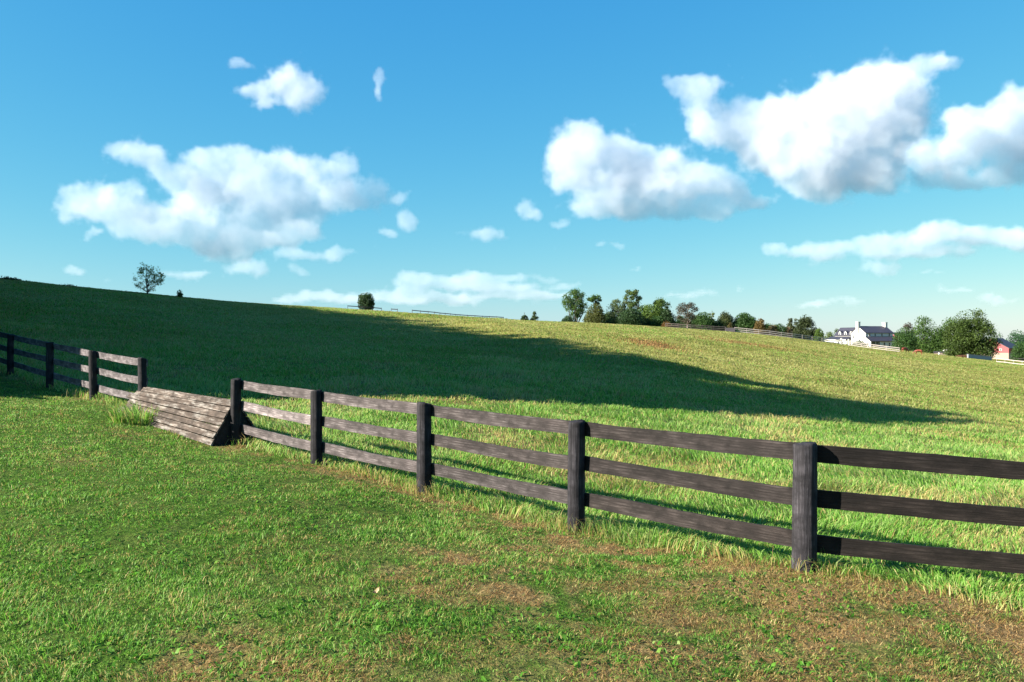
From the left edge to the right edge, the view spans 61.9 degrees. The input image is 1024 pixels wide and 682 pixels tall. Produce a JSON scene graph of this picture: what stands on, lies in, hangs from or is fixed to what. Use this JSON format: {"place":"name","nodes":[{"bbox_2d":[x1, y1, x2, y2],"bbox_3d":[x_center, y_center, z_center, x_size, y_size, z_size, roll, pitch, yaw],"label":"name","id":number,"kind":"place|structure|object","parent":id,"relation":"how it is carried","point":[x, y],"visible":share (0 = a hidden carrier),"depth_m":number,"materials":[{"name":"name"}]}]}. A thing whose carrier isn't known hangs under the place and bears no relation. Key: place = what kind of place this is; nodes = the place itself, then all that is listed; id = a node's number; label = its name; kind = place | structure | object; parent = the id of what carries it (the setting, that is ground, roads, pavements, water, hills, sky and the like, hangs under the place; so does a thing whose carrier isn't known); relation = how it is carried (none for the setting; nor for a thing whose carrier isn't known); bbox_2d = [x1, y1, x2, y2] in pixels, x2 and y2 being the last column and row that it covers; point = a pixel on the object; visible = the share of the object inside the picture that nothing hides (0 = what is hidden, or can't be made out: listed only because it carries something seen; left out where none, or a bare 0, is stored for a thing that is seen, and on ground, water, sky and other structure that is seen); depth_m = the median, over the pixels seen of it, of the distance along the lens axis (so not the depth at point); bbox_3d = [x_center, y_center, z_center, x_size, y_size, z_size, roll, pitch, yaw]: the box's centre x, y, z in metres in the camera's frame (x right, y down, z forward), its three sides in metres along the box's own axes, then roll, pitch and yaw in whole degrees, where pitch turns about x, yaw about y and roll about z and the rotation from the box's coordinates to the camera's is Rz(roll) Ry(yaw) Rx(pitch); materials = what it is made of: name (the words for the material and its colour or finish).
{"place":"outdoors","nodes":[
{"label":"outdoors","id":0,"kind":"place"},
{"bbox_2d":[0,281,1023,681],"bbox_3d":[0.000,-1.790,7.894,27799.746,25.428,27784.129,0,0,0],"label":"ground","id":1,"kind":"structure","parent":0,"point":[126,537],"depth_m":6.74,"materials":[{"name":"green plant"}]},
{"bbox_2d":[0,275,20,279],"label":"bush","id":2,"kind":"object","parent":1,"relation":"on","point":[11,278],"visible":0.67,"depth_m":111.38,"materials":[{"name":"green plant"}]},
{"bbox_2d":[0,332,147,399],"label":"board fence","id":3,"kind":"object","parent":1,"relation":"on","point":[92,369],"visible":0.91,"depth_m":20.73,"materials":[{"name":"wood"}]},
{"bbox_2d":[93,400,174,424],"bbox_3d":[-7.290,1.368,16.567,1.932,0.515,2.058,0,0,0],"label":"grass tuft","id":4,"kind":"object","parent":1,"relation":"on","point":[121,415],"visible":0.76,"depth_m":16.23,"materials":[{"name":"green plant"}]},
{"bbox_2d":[132,262,165,293],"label":"young tree","id":5,"kind":"object","parent":1,"relation":"on","point":[151,271],"visible":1,"depth_m":111.90,"materials":[{"name":"green plant"}]},
{"bbox_2d":[176,289,182,297],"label":"bush","id":6,"kind":"object","parent":1,"relation":"on","point":[180,294],"visible":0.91,"depth_m":115.88,"materials":[{"name":"green plant"}]},
{"bbox_2d":[118,387,261,445],"bbox_3d":[-6.263,1.485,16.285,0.987,1.082,4.402,0,0,-44],"label":"horse jump","id":7,"kind":"object","parent":1,"relation":"on","point":[190,409],"visible":0.79,"depth_m":15.46,"materials":[{"name":"brown wood"}]},
{"bbox_2d":[357,292,374,309],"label":"round tree","id":8,"kind":"object","parent":1,"relation":"on","point":[365,301],"visible":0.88,"depth_m":181.26,"materials":[{"name":"green plant"}]},
{"bbox_2d":[412,310,503,317],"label":"rail fence","id":9,"kind":"object","parent":1,"relation":"on","point":[456,314],"visible":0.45,"depth_m":196.41,"materials":[{"name":"wood"}]},
{"bbox_2d":[0,419,961,681],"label":"lawn weeds","id":10,"kind":"object","parent":1,"relation":"on","point":[556,641],"visible":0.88,"depth_m":5.60,"materials":[{"name":"green plant"}]},
{"bbox_2d":[0,321,1023,617],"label":"pasture grass","id":11,"kind":"structure","parent":1,"relation":"on","point":[864,479],"depth_m":22.10,"materials":[{"name":"green plant"}]},
{"bbox_2d":[0,279,1023,427],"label":"hill grass","id":12,"kind":"structure","parent":1,"relation":"on","point":[694,367],"depth_m":69.80,"materials":[{"name":"green plant"}]},
{"bbox_2d":[520,315,528,319],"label":"bush","id":13,"kind":"object","parent":1,"relation":"on","point":[524,317],"visible":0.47,"depth_m":185.70,"materials":[{"name":"green plant"}]},
{"bbox_2d":[530,311,538,320],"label":"conifer","id":14,"kind":"object","parent":1,"relation":"on","point":[534,317],"visible":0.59,"depth_m":186.73,"materials":[{"name":"green plant"}]},
{"bbox_2d":[62,428,1023,681],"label":"thatch","id":15,"kind":"object","parent":1,"relation":"on","point":[755,653],"visible":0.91,"depth_m":5.75,"materials":[{"name":"plant"}]},
{"bbox_2d":[561,315,575,321],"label":"bush","id":16,"kind":"object","parent":1,"relation":"on","point":[568,318],"visible":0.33,"depth_m":258.15,"materials":[{"name":"green plant"}]},
{"bbox_2d":[562,288,588,321],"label":"tall tree","id":17,"kind":"object","parent":1,"relation":"on","point":[571,304],"visible":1,"depth_m":260.90,"materials":[{"name":"green plant"}]},
{"bbox_2d":[582,303,605,322],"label":"bushy tree","id":18,"kind":"object","parent":1,"relation":"on","point":[597,315],"visible":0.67,"depth_m":255.56,"materials":[{"name":"green plant"}]},
{"bbox_2d":[587,294,601,306],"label":"leaning tree","id":19,"kind":"object","parent":1,"relation":"on","point":[595,299],"visible":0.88,"depth_m":267.25,"materials":[{"name":"green plant"}]},
{"bbox_2d":[603,312,618,323],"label":"bush","id":20,"kind":"object","parent":1,"relation":"on","point":[610,319],"visible":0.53,"depth_m":258.27,"materials":[{"name":"green plant"}]},
{"bbox_2d":[606,299,627,317],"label":"leafy tree","id":21,"kind":"object","parent":1,"relation":"on","point":[617,308],"visible":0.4,"depth_m":266.90,"materials":[{"name":"green plant"}]},
{"bbox_2d":[230,378,1023,573],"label":"board fence","id":22,"kind":"object","parent":1,"relation":"on","point":[804,497],"visible":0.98,"depth_m":8.21,"materials":[{"name":"brown wood"}]},
{"bbox_2d":[615,308,645,325],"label":"dark tree","id":23,"kind":"object","parent":1,"relation":"on","point":[632,317],"visible":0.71,"depth_m":253.96,"materials":[{"name":"green plant"}]},
{"bbox_2d":[622,289,641,310],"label":"tall tree","id":24,"kind":"object","parent":1,"relation":"on","point":[635,304],"visible":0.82,"depth_m":265.05,"materials":[{"name":"green plant"}]},
{"bbox_2d":[641,314,650,325],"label":"bush","id":25,"kind":"object","parent":1,"relation":"on","point":[647,321],"visible":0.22,"depth_m":257.99,"materials":[{"name":"green plant"}]},
{"bbox_2d":[637,304,661,319],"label":"leafy tree","id":26,"kind":"object","parent":1,"relation":"on","point":[656,311],"visible":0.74,"depth_m":262.23,"materials":[{"name":"green plant"}]},
{"bbox_2d":[647,316,663,326],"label":"bush","id":27,"kind":"object","parent":1,"relation":"on","point":[655,321],"visible":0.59,"depth_m":257.93,"materials":[{"name":"green plant"}]},
{"bbox_2d":[653,297,665,313],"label":"tall tree","id":28,"kind":"object","parent":1,"relation":"on","point":[658,302],"visible":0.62,"depth_m":265.13,"materials":[{"name":"green plant"}]},
{"bbox_2d":[659,302,678,326],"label":"dark tree","id":29,"kind":"object","parent":1,"relation":"on","point":[667,315],"visible":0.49,"depth_m":258.95,"materials":[{"name":"green plant"}]},
{"bbox_2d":[677,317,696,327],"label":"bush","id":30,"kind":"object","parent":1,"relation":"on","point":[680,321],"visible":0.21,"depth_m":257.67,"materials":[{"name":"green plant"}]},
{"bbox_2d":[675,302,699,327],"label":"bare topped tree","id":31,"kind":"object","parent":1,"relation":"on","point":[685,311],"visible":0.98,"depth_m":245.36,"materials":[{"name":"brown plant"}]},
{"bbox_2d":[665,323,725,330],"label":"board fence","id":32,"kind":"object","parent":1,"relation":"on","point":[690,326],"visible":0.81,"depth_m":214.34,"materials":[{"name":"wood"}]},
{"bbox_2d":[692,312,716,329],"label":"dome tree","id":33,"kind":"object","parent":1,"relation":"on","point":[707,321],"visible":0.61,"depth_m":256.38,"materials":[{"name":"green plant"}]},
{"bbox_2d":[712,322,720,330],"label":"dark bush","id":34,"kind":"object","parent":1,"relation":"on","point":[717,324],"visible":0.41,"depth_m":256.84,"materials":[{"name":"green plant"}]},
{"bbox_2d":[716,319,727,329],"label":"bush","id":35,"kind":"object","parent":1,"relation":"on","point":[718,322],"visible":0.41,"depth_m":257.89,"materials":[{"name":"green plant"}]},
{"bbox_2d":[717,311,734,327],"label":"brown topped tree","id":36,"kind":"object","parent":1,"relation":"on","point":[726,317],"visible":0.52,"depth_m":258.74,"materials":[{"name":"green plant"}]},
{"bbox_2d":[725,328,734,331],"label":"horse jump","id":37,"kind":"object","parent":1,"relation":"on","point":[730,329],"visible":0.59,"depth_m":215.31,"materials":[{"name":"grey wood"}]},
{"bbox_2d":[731,312,752,332],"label":"round tree","id":38,"kind":"object","parent":1,"relation":"on","point":[740,320],"visible":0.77,"depth_m":258.10,"materials":[{"name":"green plant"}]},
{"bbox_2d":[748,316,756,331],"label":"slim tree","id":39,"kind":"object","parent":1,"relation":"on","point":[752,321],"visible":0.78,"depth_m":257.29,"materials":[{"name":"green plant"}]},
{"bbox_2d":[753,318,766,334],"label":"autumn tree","id":40,"kind":"object","parent":1,"relation":"on","point":[759,324],"visible":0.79,"depth_m":249.37,"materials":[{"name":"brown plant"}]},
{"bbox_2d":[765,325,778,335],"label":"bush","id":41,"kind":"object","parent":1,"relation":"on","point":[772,327],"visible":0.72,"depth_m":251.42,"materials":[{"name":"green plant"}]},
{"bbox_2d":[773,323,787,335],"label":"bush","id":42,"kind":"object","parent":1,"relation":"on","point":[780,327],"visible":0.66,"depth_m":251.10,"materials":[{"name":"green plant"}]},
{"bbox_2d":[782,327,792,337],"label":"bush","id":43,"kind":"object","parent":1,"relation":"on","point":[788,330],"visible":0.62,"depth_m":251.17,"materials":[{"name":"green plant"}]},
{"bbox_2d":[735,327,841,343],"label":"board fence","id":44,"kind":"object","parent":1,"relation":"on","point":[746,330],"visible":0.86,"depth_m":217.02,"materials":[{"name":"wood"}]},
{"bbox_2d":[787,318,797,336],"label":"airy tree","id":45,"kind":"object","parent":1,"relation":"on","point":[790,325],"visible":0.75,"depth_m":259.64,"materials":[{"name":"green plant"}]},
{"bbox_2d":[792,314,816,339],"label":"dark tree","id":46,"kind":"object","parent":1,"relation":"on","point":[805,324],"visible":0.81,"depth_m":254.76,"materials":[{"name":"green plant"}]},
{"bbox_2d":[813,328,824,340],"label":"green bush","id":47,"kind":"object","parent":1,"relation":"on","point":[817,332],"visible":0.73,"depth_m":249.50,"materials":[{"name":"green plant"}]},
{"bbox_2d":[824,332,832,338],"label":"tree","id":48,"kind":"object","parent":1,"relation":"on","point":[830,334],"visible":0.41,"depth_m":469.24,"materials":[{"name":"green plant"}]},
{"bbox_2d":[850,340,869,346],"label":"shrub","id":49,"kind":"object","parent":1,"relation":"on","point":[860,342],"visible":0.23,"depth_m":364.92,"materials":[{"name":"green plant"}]},
{"bbox_2d":[825,322,896,348],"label":"farmhouse","id":50,"kind":"object","parent":1,"relation":"on","point":[882,335],"visible":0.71,"depth_m":378.76,"materials":[{"name":"white paint"}]},
{"bbox_2d":[848,341,899,351],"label":"board fence","id":51,"kind":"object","parent":1,"relation":"on","point":[874,346],"visible":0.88,"depth_m":219.30,"materials":[{"name":"white wood"}]},
{"bbox_2d":[891,327,917,350],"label":"leafy tree","id":52,"kind":"object","parent":1,"relation":"on","point":[907,339],"visible":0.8,"depth_m":328.34,"materials":[{"name":"green plant"}]},
{"bbox_2d":[900,321,917,344],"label":"grey tree","id":53,"kind":"object","parent":1,"relation":"on","point":[908,325],"visible":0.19,"depth_m":399.44,"materials":[{"name":"green plant"}]},
{"bbox_2d":[912,315,941,352],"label":"leafy tree","id":54,"kind":"object","parent":1,"relation":"on","point":[925,341],"visible":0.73,"depth_m":343.14,"materials":[{"name":"green plant"}]},
{"bbox_2d":[934,351,946,354],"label":"shed","id":55,"kind":"structure","parent":1,"relation":"on","point":[937,352],"depth_m":326.98,"materials":[{"name":"white"}]},
{"bbox_2d":[930,317,962,354],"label":"leafy tree","id":56,"kind":"object","parent":1,"relation":"on","point":[940,330],"visible":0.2,"depth_m":340.58,"materials":[{"name":"green plant"}]},
{"bbox_2d":[939,308,1002,357],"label":"great tree","id":57,"kind":"object","parent":1,"relation":"on","point":[967,337],"visible":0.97,"depth_m":296.52,"materials":[{"name":"green plant"}]},
{"bbox_2d":[967,354,991,359],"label":"wall","id":58,"kind":"structure","parent":1,"relation":"on","point":[979,357],"depth_m":273.86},
{"bbox_2d":[987,329,1003,338],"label":"tree","id":59,"kind":"object","parent":1,"relation":"on","point":[996,334],"visible":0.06,"depth_m":449.69,"materials":[{"name":"green plant"}]},
{"bbox_2d":[984,338,1015,359],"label":"barn","id":60,"kind":"structure","parent":1,"relation":"on","point":[1005,348],"depth_m":382.23,"materials":[{"name":"red wood"}]},
{"bbox_2d":[996,358,1023,364],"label":"board fence","id":61,"kind":"object","parent":1,"relation":"on","point":[1008,362],"visible":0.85,"depth_m":231.43,"materials":[{"name":"white wood"}]},
{"bbox_2d":[1006,329,1023,344],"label":"edge tree","id":62,"kind":"object","parent":1,"relation":"on","point":[1016,338],"visible":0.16,"depth_m":429.45,"materials":[{"name":"green plant"}]},
{"bbox_2d":[1010,341,1023,360],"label":"hedge tree","id":63,"kind":"object","parent":1,"relation":"on","point":[1017,350],"visible":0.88,"depth_m":361.33,"materials":[{"name":"green plant"}]},
{"bbox_2d":[0,363,1023,625],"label":"tall grass","id":64,"kind":"structure","parent":0,"point":[84,393],"depth_m":9.24,"materials":[{"name":"green plant"}]},
{"bbox_2d":[0,0,1023,341],"label":"sky","id":65,"kind":"structure","parent":0,"point":[839,164],"materials":[{"name":"blue"}]},
{"bbox_2d":[607,331,826,357],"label":"russet grass","id":66,"kind":"structure","parent":0,"point":[656,344],"depth_m":84.02,"materials":[{"name":"brown plant"}]}
]}

